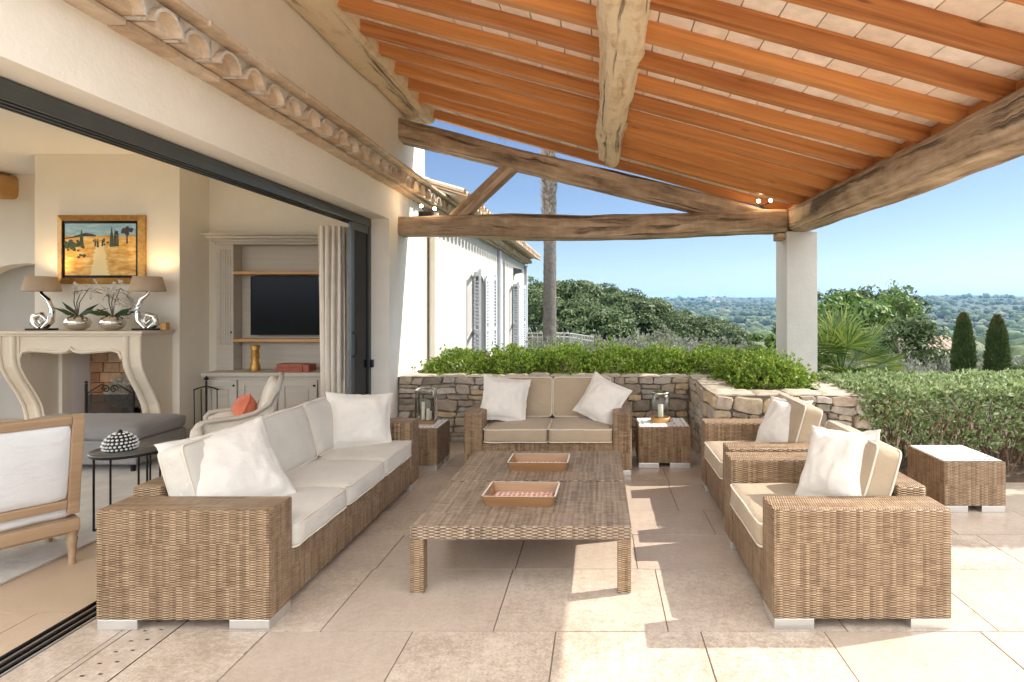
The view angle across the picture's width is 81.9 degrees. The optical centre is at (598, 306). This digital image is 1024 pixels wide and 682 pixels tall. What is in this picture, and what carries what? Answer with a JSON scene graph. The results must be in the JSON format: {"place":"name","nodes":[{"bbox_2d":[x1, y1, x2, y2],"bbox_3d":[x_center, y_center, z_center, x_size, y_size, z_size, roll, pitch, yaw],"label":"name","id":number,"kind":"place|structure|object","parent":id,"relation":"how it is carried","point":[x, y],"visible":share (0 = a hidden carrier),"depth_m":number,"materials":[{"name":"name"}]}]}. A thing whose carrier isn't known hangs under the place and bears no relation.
{"place":"outdoors","nodes":[
{"label":"outdoors","id":0,"kind":"place"},
{"bbox_2d":[0,618,130,681],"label":"terrace floor","id":1,"kind":"structure","parent":0,"point":[59,660],"depth_m":2.51,"materials":[{"name":"stone"}]},
{"bbox_2d":[0,419,188,655],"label":"living room floor","id":2,"kind":"structure","parent":0,"point":[36,601],"depth_m":3.03,"materials":[{"name":"stone"}]},
{"bbox_2d":[0,462,161,584],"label":"rug","id":3,"kind":"object","parent":2,"relation":"on","point":[17,561],"visible":0.16,"depth_m":4.13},
{"bbox_2d":[0,413,84,564],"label":"armchair","id":4,"kind":"object","parent":3,"relation":"on","point":[41,459],"visible":1,"depth_m":3.24,"materials":[{"name":"white fabric"}]},
{"bbox_2d":[32,413,185,470],"bbox_3d":[-4.820,1.270,5.550,1.379,0.460,0.688,0,0,0],"label":"ottoman","id":5,"kind":"object","parent":3,"relation":"on","point":[99,428],"visible":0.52,"depth_m":5.38,"materials":[{"name":"grey fabric"}]},
{"bbox_2d":[87,442,163,531],"bbox_3d":[-3.270,1.242,4.050,0.438,0.515,0.438,0,0,-23],"label":"round side table","id":6,"kind":"object","parent":3,"relation":"on","point":[146,449],"visible":0.49,"depth_m":3.94,"materials":[{"name":"metal"}]},
{"bbox_2d":[100,429,139,452],"bbox_3d":[-3.310,0.915,4.030,0.213,0.140,0.213,0,0,0],"label":"beaded dome box","id":7,"kind":"object","parent":6,"relation":"on","point":[120,440],"visible":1,"depth_m":3.98,"materials":[{"name":"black metal"}]},
{"bbox_2d":[137,439,181,484],"bbox_3d":[-3.360,1.285,4.520,0.408,0.430,0.408,0,0,-23],"label":"round side table","id":8,"kind":"object","parent":3,"relation":"on","point":[138,470],"visible":0.08,"depth_m":4.34,"materials":[{"name":"metal"}]},
{"bbox_2d":[189,372,283,437],"bbox_3d":[-3.375,1.068,5.452,0.758,0.882,0.605,0,0,-30],"label":"upholstered armchair","id":9,"kind":"object","parent":3,"relation":"on","point":[225,418],"visible":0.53,"depth_m":5.33,"materials":[{"name":"beige fabric"}]},
{"bbox_2d":[231,392,256,415],"bbox_3d":[-3.343,0.949,5.501,0.199,0.276,0.315,27,-23,-27],"label":"throw pillow","id":10,"kind":"object","parent":9,"relation":"on","point":[243,404],"visible":0.72,"depth_m":5.41,"materials":[{"name":"orange fabric"}]},
{"bbox_2d":[84,381,134,412],"bbox_3d":[-5.480,1.170,6.660,0.804,0.660,0.042,0,0,0],"label":"fire screen","id":11,"kind":"object","parent":2,"relation":"on","point":[109,403],"visible":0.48,"depth_m":6.66,"materials":[{"name":"black metal"}]},
{"bbox_2d":[102,374,140,412],"bbox_3d":[-5.519,1.127,6.837,0.548,0.746,0.256,0,0,0],"label":"firewood","id":12,"kind":"object","parent":2,"relation":"on","point":[123,381],"visible":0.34,"depth_m":6.79,"materials":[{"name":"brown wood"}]},
{"bbox_2d":[193,376,218,425],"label":"fire irons","id":13,"kind":"object","parent":2,"relation":"on","point":[206,378],"visible":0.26,"depth_m":6.61,"materials":[{"name":"metal"}]},
{"bbox_2d":[201,233,319,416],"bbox_3d":[-3.740,0.320,6.872,1.780,2.360,0.445,0,0,0],"label":"television cabinet","id":14,"kind":"object","parent":2,"relation":"on","point":[241,258],"visible":0.38,"depth_m":6.90,"materials":[{"name":"grey paint"}]},
{"bbox_2d":[249,345,260,371],"bbox_3d":[-4.012,0.596,6.800,0.120,0.310,0.120,0,0,0],"label":"shelf vase","id":15,"kind":"object","parent":14,"relation":"on","point":[255,366],"visible":1,"depth_m":6.76,"materials":[{"name":"metal"}]},
{"bbox_2d":[250,276,319,334],"bbox_3d":[-3.620,-0.015,7.013,1.104,0.706,0.074,0,0,0],"label":"television","id":16,"kind":"object","parent":14,"relation":"attached to","point":[284,305],"visible":0.61,"depth_m":6.98,"materials":[{"name":"black metal"}]},
{"bbox_2d":[275,363,315,371],"bbox_3d":[-3.544,0.706,6.820,0.380,0.090,0.200,0,0,0],"label":"leather box","id":17,"kind":"object","parent":14,"relation":"on","point":[295,367],"visible":1,"depth_m":6.72,"materials":[{"name":"red leather"}]},
{"bbox_2d":[0,454,1023,681],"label":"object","id":18,"kind":"object","parent":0,"point":[408,639],"depth_m":2.68,"materials":[{"name":"tile"}]},
{"bbox_2d":[57,620,187,681],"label":"drain channel","id":19,"kind":"object","parent":18,"relation":"on","point":[112,660],"visible":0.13,"depth_m":2.53,"materials":[{"name":"stone"}]},
{"bbox_2d":[109,441,1023,681],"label":"terrace floor","id":20,"kind":"structure","parent":0,"point":[566,590],"depth_m":2.79,"materials":[{"name":"stone"}]},
{"bbox_2d":[97,392,418,629],"bbox_3d":[-1.918,1.093,3.825,0.832,0.814,2.250,0,0,0],"label":"wicker sofa","id":21,"kind":"object","parent":20,"relation":"on","point":[166,550],"visible":0.76,"depth_m":2.76,"materials":[{"name":"wicker"}]},
{"bbox_2d":[154,415,296,495],"bbox_3d":[-1.983,0.884,3.139,0.193,0.510,0.574,-37,-12,25],"label":"throw pillow","id":22,"kind":"object","parent":21,"relation":"on","point":[241,460],"visible":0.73,"depth_m":3.13,"materials":[{"name":"white fabric"}]},
{"bbox_2d":[325,392,392,449],"bbox_3d":[-1.859,0.885,4.527,0.511,0.453,0.190,7,-26,-34],"label":"throw pillow","id":23,"kind":"object","parent":21,"relation":"on","point":[359,420],"visible":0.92,"depth_m":4.47,"materials":[{"name":"white fabric"}]},
{"bbox_2d":[419,419,449,470],"bbox_3d":[-1.705,1.308,5.560,0.450,0.384,0.460,0,0,0],"label":"wicker side table","id":24,"kind":"object","parent":20,"relation":"on","point":[434,447],"visible":0.49,"depth_m":5.33,"materials":[{"name":"wicker"}]},
{"bbox_2d":[419,420,446,427],"bbox_3d":[-1.690,1.114,5.560,0.408,0.002,0.408,0,0,0],"label":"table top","id":25,"kind":"object","parent":24,"relation":"on","point":[438,423],"visible":0.39,"depth_m":5.48,"materials":[{"name":"stone"}]},
{"bbox_2d":[415,388,436,424],"bbox_3d":[-1.660,0.951,5.600,0.176,0.325,0.176,0,0,-7],"label":"candle lantern","id":26,"kind":"object","parent":25,"relation":"on","point":[428,419],"visible":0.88,"depth_m":5.58,"materials":[{"name":"brown wood"}]},
{"bbox_2d":[410,482,630,592],"bbox_3d":[-0.409,1.321,3.429,1.156,0.357,0.778,0,0,0],"label":"coffee table","id":27,"kind":"object","parent":20,"relation":"on","point":[576,510],"visible":0.99,"depth_m":3.12,"materials":[{"name":"wicker"}]},
{"bbox_2d":[481,481,559,506],"bbox_3d":[-0.455,1.110,3.455,0.427,0.063,0.287,0,0,2],"label":"serving tray","id":28,"kind":"object","parent":27,"relation":"on","point":[521,494],"visible":1,"depth_m":3.51,"materials":[{"name":"brown wood"}]},
{"bbox_2d":[450,451,624,481],"bbox_3d":[-0.409,1.321,4.239,1.156,0.357,0.782,0,0,0],"label":"coffee table","id":29,"kind":"object","parent":20,"relation":"on","point":[582,466],"visible":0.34,"depth_m":4.07,"materials":[{"name":"wicker"}]},
{"bbox_2d":[507,453,569,470],"bbox_3d":[-0.425,1.110,4.165,0.427,0.063,0.267,0,0,1],"label":"serving tray","id":30,"kind":"object","parent":29,"relation":"on","point":[539,461],"visible":1,"depth_m":4.17,"materials":[{"name":"brown wood"}]},
{"bbox_2d":[464,376,631,475],"bbox_3d":[-0.455,1.094,5.573,1.490,0.812,0.854,0,0,0],"label":"wicker loveseat","id":31,"kind":"object","parent":20,"relation":"on","point":[553,421],"visible":0.73,"depth_m":5.18,"materials":[{"name":"fabric"}]},
{"bbox_2d":[480,374,530,420],"bbox_3d":[-0.889,0.875,5.497,0.460,0.450,0.195,8,-27,-10],"label":"throw pillow","id":32,"kind":"object","parent":31,"relation":"on","point":[504,399],"visible":0.91,"depth_m":5.44,"materials":[{"name":"white fabric"}]},
{"bbox_2d":[572,371,632,425],"bbox_3d":[0.030,0.884,5.497,0.440,0.439,0.192,25,-15,27],"label":"throw pillow","id":33,"kind":"object","parent":31,"relation":"on","point":[601,399],"visible":0.94,"depth_m":5.43,"materials":[{"name":"white fabric"}]},
{"bbox_2d":[398,368,871,456],"bbox_3d":[0.080,1.424,6.277,4.630,1.351,2.425,0,0,0],"label":"stone planter","id":34,"kind":"object","parent":20,"relation":"on","point":[694,399],"visible":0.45,"depth_m":6.45,"materials":[{"name":"stone"}]},
{"bbox_2d":[411,344,506,374],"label":"planter shrub","id":35,"kind":"object","parent":34,"relation":"on","point":[438,366],"visible":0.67,"depth_m":6.82,"materials":[{"name":"green plant"}]},
{"bbox_2d":[470,341,567,373],"bbox_3d":[-0.976,0.649,7.037,1.194,0.464,0.978,0,0,0],"label":"planter shrub","id":36,"kind":"object","parent":34,"relation":"on","point":[504,358],"visible":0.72,"depth_m":6.79,"materials":[{"name":"green plant"}]},
{"bbox_2d":[524,336,612,374],"bbox_3d":[-0.390,0.602,7.032,1.141,0.548,0.960,0,0,0],"label":"planter shrub","id":37,"kind":"object","parent":34,"relation":"on","point":[569,352],"visible":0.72,"depth_m":6.80,"materials":[{"name":"green plant"}]},
{"bbox_2d":[571,335,663,374],"bbox_3d":[0.249,0.602,7.006,1.246,0.540,0.955,0,0,0],"label":"planter shrub","id":38,"kind":"object","parent":34,"relation":"on","point":[613,359],"visible":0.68,"depth_m":6.83,"materials":[{"name":"green plant"}]},
{"bbox_2d":[286,0,1023,373],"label":"veranda","id":39,"kind":"object","parent":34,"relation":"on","point":[806,116],"visible":0.98,"depth_m":4.29,"materials":[{"name":"brown wood"}]},
{"bbox_2d":[418,204,437,215],"bbox_3d":[-1.916,-1.085,6.560,0.208,0.141,0.100,0,0,0],"label":"twin spotlight","id":40,"kind":"object","parent":39,"relation":"attached to","point":[426,213],"visible":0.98,"depth_m":6.51,"materials":[{"name":"black metal"}]},
{"bbox_2d":[624,337,704,374],"bbox_3d":[0.774,0.613,6.985,1.076,0.524,1.018,0,0,-40],"label":"planter shrub","id":41,"kind":"object","parent":34,"relation":"on","point":[679,355],"visible":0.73,"depth_m":6.79,"materials":[{"name":"green plant"}]},
{"bbox_2d":[673,343,740,375],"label":"planter shrub","id":42,"kind":"object","parent":34,"relation":"on","point":[702,354],"visible":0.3,"depth_m":6.85,"materials":[{"name":"green plant"}]},
{"bbox_2d":[687,336,813,389],"bbox_3d":[1.627,0.601,6.211,1.054,0.597,1.171,0,0,-36],"label":"planter shrub","id":43,"kind":"object","parent":34,"relation":"on","point":[720,369],"visible":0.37,"depth_m":6.14,"materials":[{"name":"green plant"}]},
{"bbox_2d":[725,343,821,389],"bbox_3d":[1.663,0.629,5.701,0.982,0.540,0.956,0,0,0],"label":"planter shrub","id":44,"kind":"object","parent":34,"relation":"on","point":[760,364],"visible":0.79,"depth_m":5.57,"materials":[{"name":"green plant"}]},
{"bbox_2d":[635,418,690,467],"bbox_3d":[0.610,1.309,5.645,0.490,0.382,0.450,0,0,0],"label":"wicker side table","id":45,"kind":"object","parent":20,"relation":"on","point":[656,446],"visible":0.99,"depth_m":5.42,"materials":[{"name":"wicker"}]},
{"bbox_2d":[637,418,688,426],"bbox_3d":[0.610,1.115,5.645,0.469,0.002,0.428,0,0,0],"label":"table top","id":46,"kind":"object","parent":45,"relation":"on","point":[674,422],"visible":0.88,"depth_m":5.58,"materials":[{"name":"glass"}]},
{"bbox_2d":[651,390,670,422],"bbox_3d":[0.600,0.970,5.680,0.197,0.288,0.197,0,0,0],"label":"candle lantern","id":47,"kind":"object","parent":46,"relation":"on","point":[660,417],"visible":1,"depth_m":5.64,"materials":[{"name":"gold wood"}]},
{"bbox_2d":[701,393,823,523],"bbox_3d":[1.263,1.095,4.390,0.854,0.811,1.060,0,0,0],"label":"wicker armchair","id":48,"kind":"object","parent":20,"relation":"on","point":[720,438],"visible":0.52,"depth_m":4.26,"materials":[{"name":"fabric"}]},
{"bbox_2d":[755,396,812,441],"bbox_3d":[1.368,0.880,4.361,0.185,0.431,0.449,34,-16,-19],"label":"throw pillow","id":49,"kind":"object","parent":48,"relation":"on","point":[774,426],"visible":0.58,"depth_m":4.32,"materials":[{"name":"white fabric"}]},
{"bbox_2d":[725,420,950,628],"bbox_3d":[1.217,1.095,3.250,0.851,0.810,1.080,0,0,0],"label":"wicker armchair","id":50,"kind":"object","parent":20,"relation":"on","point":[880,548],"visible":0.77,"depth_m":2.71,"materials":[{"name":"wicker"}]},
{"bbox_2d":[795,425,880,495],"bbox_3d":[1.283,0.864,3.159,0.186,0.442,0.471,32,-20,-20],"label":"throw pillow","id":51,"kind":"object","parent":50,"relation":"on","point":[833,464],"visible":0.79,"depth_m":3.10,"materials":[{"name":"white fabric"}]},
{"bbox_2d":[907,445,1005,511],"bbox_3d":[2.745,1.315,4.510,0.450,0.370,0.520,0,0,0],"label":"wicker side table","id":52,"kind":"object","parent":20,"relation":"on","point":[957,486],"visible":0.81,"depth_m":4.25,"materials":[{"name":"wicker"}]},
{"bbox_2d":[911,445,1000,460],"bbox_3d":[2.745,1.127,4.510,0.428,0.002,0.490,0,0,0],"label":"white table top","id":53,"kind":"object","parent":52,"relation":"on","point":[953,452],"visible":1,"depth_m":4.48,"materials":[{"name":"glass"}]},
{"bbox_2d":[425,120,1023,297],"label":"sky","id":54,"kind":"structure","parent":0,"point":[965,235],"materials":[{"name":"blue"}]},
{"bbox_2d":[668,295,1023,422],"bbox_3d":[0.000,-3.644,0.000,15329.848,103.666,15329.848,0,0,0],"label":"ground","id":55,"kind":"structure","parent":0,"point":[938,320],"depth_m":1367.30,"materials":[{"name":"green plant"}]},
{"bbox_2d":[0,0,540,437],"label":"villa","id":56,"kind":"object","parent":55,"relation":"on","point":[284,93],"visible":0.61,"depth_m":6.23,"materials":[{"name":"beige paint"}]},
{"bbox_2d":[0,329,174,419],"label":"fireplace mantel","id":57,"kind":"object","parent":56,"relation":"attached to","point":[29,364],"visible":0.82,"depth_m":6.25,"materials":[{"name":"stone"}]},
{"bbox_2d":[20,276,62,329],"bbox_3d":[-6.081,-0.036,6.360,0.336,0.589,0.336,0,0,0],"label":"table lamp","id":58,"kind":"object","parent":57,"relation":"on","point":[41,284],"visible":0.99,"depth_m":6.33,"materials":[{"name":"silver metal"}]},
{"bbox_2d":[52,279,137,329],"bbox_3d":[-5.472,-0.027,6.375,0.838,0.562,0.473,0,0,-22],"label":"potted orchid","id":59,"kind":"object","parent":57,"relation":"on","point":[76,321],"visible":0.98,"depth_m":6.31,"materials":[{"name":"plant"}]},
{"bbox_2d":[84,281,144,329],"bbox_3d":[-5.238,-0.013,6.310,0.587,0.534,0.392,0,0,17],"label":"potted orchid","id":60,"kind":"object","parent":57,"relation":"on","point":[111,321],"visible":0.98,"depth_m":6.30,"materials":[{"name":"ceramic"}]},
{"bbox_2d":[128,276,166,329],"bbox_3d":[-4.926,-0.036,6.360,0.336,0.589,0.336,0,0,0],"label":"table lamp","id":61,"kind":"object","parent":57,"relation":"on","point":[148,284],"visible":1,"depth_m":6.33,"materials":[{"name":"silver metal"}]},
{"bbox_2d":[160,322,169,329],"bbox_3d":[-4.769,0.211,6.400,0.070,0.085,0.060,0,0,0],"label":"trinket box","id":62,"kind":"object","parent":57,"relation":"on","point":[164,325],"visible":1,"depth_m":6.37,"materials":[{"name":"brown wood"}]},
{"bbox_2d":[57,215,146,283],"bbox_3d":[-5.614,-0.647,6.574,0.986,0.773,0.048,0,0,0],"label":"framed painting","id":63,"kind":"object","parent":56,"relation":"attached to","point":[106,249],"visible":0.98,"depth_m":6.56,"materials":[{"name":"paint"}]},
{"bbox_2d":[0,77,373,677],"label":"sliding door","id":64,"kind":"structure","parent":56,"relation":"attached to","point":[20,99],"depth_m":3.52,"materials":[{"name":"grey metal"}]},
{"bbox_2d":[349,221,367,394],"bbox_3d":[-2.430,0.321,5.950,0.073,2.337,0.420,0,0,0],"label":"door leaf","id":65,"kind":"structure","parent":64,"relation":"in","point":[358,233],"depth_m":5.93,"materials":[{"name":"grey metal"}]},
{"bbox_2d":[318,225,348,396],"bbox_3d":[-2.703,0.320,6.201,0.216,2.320,0.529,0,0,31],"label":"curtain","id":66,"kind":"object","parent":56,"relation":"hanging from","point":[333,253],"visible":0.62,"depth_m":6.04,"materials":[{"name":"fabric"}]},
{"bbox_2d":[504,139,557,356],"bbox_3d":[-1.016,-1.876,14.063,3.367,8.756,3.712,0,0,0],"label":"tall palm","id":67,"kind":"object","parent":55,"relation":"on","point":[549,198],"visible":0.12,"depth_m":13.87,"materials":[{"name":"grey plant"}]},
{"bbox_2d":[520,331,577,366],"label":"silver shrub","id":68,"kind":"object","parent":55,"relation":"on","point":[544,342],"visible":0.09,"depth_m":12.93,"materials":[{"name":"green plant"}]},
{"bbox_2d":[528,276,572,340],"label":"stone pine","id":69,"kind":"object","parent":55,"relation":"on","point":[537,284],"visible":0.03,"depth_m":49.34,"materials":[{"name":"green plant"}]},
{"bbox_2d":[528,324,583,352],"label":"olive bush","id":70,"kind":"object","parent":55,"relation":"on","point":[540,335],"visible":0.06,"depth_m":29.83,"materials":[{"name":"green plant"}]},
{"bbox_2d":[521,333,593,350],"bbox_3d":[-0.846,1.667,15.938,2.888,1.866,0.973,0,0,44],"label":"railing","id":71,"kind":"object","parent":55,"relation":"on","point":[569,337],"visible":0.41,"depth_m":16.52,"materials":[{"name":"metal"}]},
{"bbox_2d":[528,279,636,327],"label":"stone pine","id":72,"kind":"object","parent":55,"relation":"on","point":[581,293],"visible":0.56,"depth_m":42.17,"materials":[{"name":"green plant"}]},
{"bbox_2d":[535,303,646,344],"bbox_3d":[-0.679,3.053,39.720,7.592,6.709,7.784,0,0,36],"label":"stone pine","id":73,"kind":"object","parent":55,"relation":"on","point":[605,321],"visible":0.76,"depth_m":37.94,"materials":[{"name":"green plant"}]},
{"bbox_2d":[561,331,620,365],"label":"olive bush","id":74,"kind":"object","parent":55,"relation":"on","point":[567,340],"visible":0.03,"depth_m":26.03,"materials":[{"name":"green plant"}]},
{"bbox_2d":[574,329,620,365],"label":"silver shrub","id":75,"kind":"object","parent":55,"relation":"on","point":[590,344],"visible":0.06,"depth_m":14.53,"materials":[{"name":"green plant"}]},
{"bbox_2d":[597,282,658,340],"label":"stone pine","id":76,"kind":"object","parent":55,"relation":"on","point":[641,308],"visible":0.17,"depth_m":49.34,"materials":[{"name":"green plant"}]},
{"bbox_2d":[590,329,666,367],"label":"silver shrub","id":77,"kind":"object","parent":55,"relation":"on","point":[641,342],"visible":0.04,"depth_m":13.43,"materials":[{"name":"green plant"}]},
{"bbox_2d":[608,326,650,352],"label":"olive bush","id":78,"kind":"object","parent":55,"relation":"on","point":[634,342],"visible":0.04,"depth_m":26.88,"materials":[{"name":"green plant"}]},
{"bbox_2d":[627,295,682,336],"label":"stone pine","id":79,"kind":"object","parent":55,"relation":"on","point":[661,305],"visible":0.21,"depth_m":53.62,"materials":[{"name":"green plant"}]},
{"bbox_2d":[622,324,692,344],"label":"olive bush","id":80,"kind":"object","parent":55,"relation":"on","point":[656,335],"visible":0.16,"depth_m":35.69,"materials":[{"name":"green plant"}]},
{"bbox_2d":[643,338,688,360],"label":"silver shrub","id":81,"kind":"object","parent":55,"relation":"on","point":[665,344],"visible":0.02,"depth_m":14.00,"materials":[{"name":"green plant"}]},
{"bbox_2d":[634,306,713,340],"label":"stone pine","id":82,"kind":"object","parent":55,"relation":"on","point":[678,329],"visible":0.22,"depth_m":57.04,"materials":[{"name":"green plant"}]},
{"bbox_2d":[651,325,698,349],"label":"olive bush","id":83,"kind":"object","parent":55,"relation":"on","point":[671,339],"visible":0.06,"depth_m":29.74,"materials":[{"name":"green plant"}]},
{"bbox_2d":[666,337,708,363],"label":"silver shrub","id":84,"kind":"object","parent":55,"relation":"on","point":[688,348],"visible":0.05,"depth_m":13.03,"materials":[{"name":"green plant"}]},
{"bbox_2d":[653,309,737,344],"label":"stone pine","id":85,"kind":"object","parent":55,"relation":"on","point":[704,323],"visible":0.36,"depth_m":59.00,"materials":[{"name":"green plant"}]},
{"bbox_2d":[691,328,745,355],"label":"olive bush","id":86,"kind":"object","parent":55,"relation":"on","point":[708,341],"visible":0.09,"depth_m":33.76,"materials":[{"name":"green plant"}]},
{"bbox_2d":[687,319,752,346],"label":"stone pine","id":87,"kind":"object","parent":55,"relation":"on","point":[741,336],"visible":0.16,"depth_m":64.11,"materials":[{"name":"green plant"}]},
{"bbox_2d":[748,332,775,357],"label":"garden tree","id":88,"kind":"object","parent":55,"relation":"on","point":[770,340],"visible":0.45,"depth_m":16.94,"materials":[{"name":"green plant"}]},
{"bbox_2d":[528,293,1023,364],"bbox_3d":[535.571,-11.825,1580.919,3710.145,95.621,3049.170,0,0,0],"label":"forest","id":89,"kind":"object","parent":55,"relation":"on","point":[750,322],"visible":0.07,"depth_m":981.03,"materials":[{"name":"green plant"}]},
{"bbox_2d":[771,288,838,369],"bbox_3d":[11.729,1.911,29.982,5.188,6.158,5.275,0,0,0],"label":"garden tree","id":90,"kind":"object","parent":55,"relation":"on","point":[819,293],"visible":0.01,"depth_m":30.24,"materials":[{"name":"green plant"}]},
{"bbox_2d":[817,349,887,396],"bbox_3d":[6.594,1.876,14.999,2.754,1.740,1.969,0,0,0],"label":"garden bush","id":91,"kind":"object","parent":55,"relation":"on","point":[846,362],"visible":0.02,"depth_m":14.94,"materials":[{"name":"green plant"}]},
{"bbox_2d":[817,290,900,370],"bbox_3d":[10.341,1.592,24.072,4.832,4.613,5.089,0,0,0],"label":"garden tree","id":92,"kind":"object","parent":55,"relation":"on","point":[873,313],"visible":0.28,"depth_m":22.98,"materials":[{"name":"green plant"}]},
{"bbox_2d":[817,305,915,421],"bbox_3d":[4.381,1.113,10.499,2.573,2.384,2.624,0,0,0],"label":"fan palm","id":93,"kind":"object","parent":55,"relation":"on","point":[831,337],"visible":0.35,"depth_m":10.36,"materials":[{"name":"green plant"}]},
{"bbox_2d":[820,285,932,316],"bbox_3d":[15.997,2.291,33.920,6.635,7.342,6.428,0,0,0],"label":"garden tree","id":94,"kind":"object","parent":55,"relation":"on","point":[870,295],"visible":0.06,"depth_m":33.14,"materials":[{"name":"green plant"}]},
{"bbox_2d":[858,349,932,374],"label":"garden bush","id":95,"kind":"object","parent":55,"relation":"on","point":[908,366],"visible":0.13,"depth_m":17.75,"materials":[{"name":"green plant"}]},
{"bbox_2d":[855,292,936,351],"bbox_3d":[13.187,1.964,26.944,3.811,5.325,3.962,0,0,0],"label":"garden tree","id":96,"kind":"object","parent":55,"relation":"on","point":[891,300],"visible":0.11,"depth_m":26.39,"materials":[{"name":"green plant"}]},
{"bbox_2d":[877,279,922,324],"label":"garden tree","id":97,"kind":"object","parent":55,"relation":"on","point":[896,291],"visible":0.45,"depth_m":26.09,"materials":[{"name":"green plant"}]},
{"bbox_2d":[859,313,950,373],"bbox_3d":[10.132,1.813,19.507,2.928,3.240,2.747,0,0,0],"label":"garden tree","id":98,"kind":"object","parent":55,"relation":"on","point":[911,332],"visible":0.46,"depth_m":18.73,"materials":[{"name":"green plant"}]},
{"bbox_2d":[871,357,959,415],"bbox_3d":[5.930,1.724,10.941,2.258,1.586,1.558,0,0,0],"label":"garden bush","id":99,"kind":"object","parent":55,"relation":"on","point":[925,368],"visible":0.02,"depth_m":10.84,"materials":[{"name":"green plant"}]},
{"bbox_2d":[893,335,951,371],"bbox_3d":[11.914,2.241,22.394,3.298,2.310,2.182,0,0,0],"label":"farmhouse","id":100,"kind":"object","parent":55,"relation":"on","point":[948,344],"visible":0.12,"depth_m":21.67,"materials":[{"name":"stone"}]},
{"bbox_2d":[898,350,950,373],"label":"garden bush","id":101,"kind":"object","parent":55,"relation":"on","point":[945,365],"visible":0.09,"depth_m":18.65,"materials":[{"name":"green plant"}]},
{"bbox_2d":[940,345,983,396],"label":"garden bush","id":102,"kind":"object","parent":55,"relation":"on","point":[980,365],"visible":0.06,"depth_m":18.80,"materials":[{"name":"green plant"}]},
{"bbox_2d":[948,311,977,394],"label":"clipped cypress","id":103,"kind":"object","parent":55,"relation":"on","point":[963,348],"visible":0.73,"depth_m":12.88,"materials":[{"name":"green plant"}]},
{"bbox_2d":[982,313,1012,391],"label":"clipped cypress","id":104,"kind":"object","parent":55,"relation":"on","point":[997,343],"visible":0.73,"depth_m":12.87,"materials":[{"name":"green plant"}]},
{"bbox_2d":[977,354,1023,368],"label":"garden bush","id":105,"kind":"object","parent":55,"relation":"on","point":[1014,362],"visible":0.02,"depth_m":20.91,"materials":[{"name":"green plant"}]},
{"bbox_2d":[880,423,1023,482],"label":"hedge bed","id":106,"kind":"object","parent":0,"point":[1016,475],"depth_m":5.52,"materials":[{"name":"plant"}]},
{"bbox_2d":[816,368,1023,472],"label":"hedge","id":107,"kind":"object","parent":106,"relation":"on","point":[941,389],"visible":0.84,"depth_m":5.11,"materials":[{"name":"green plant"}]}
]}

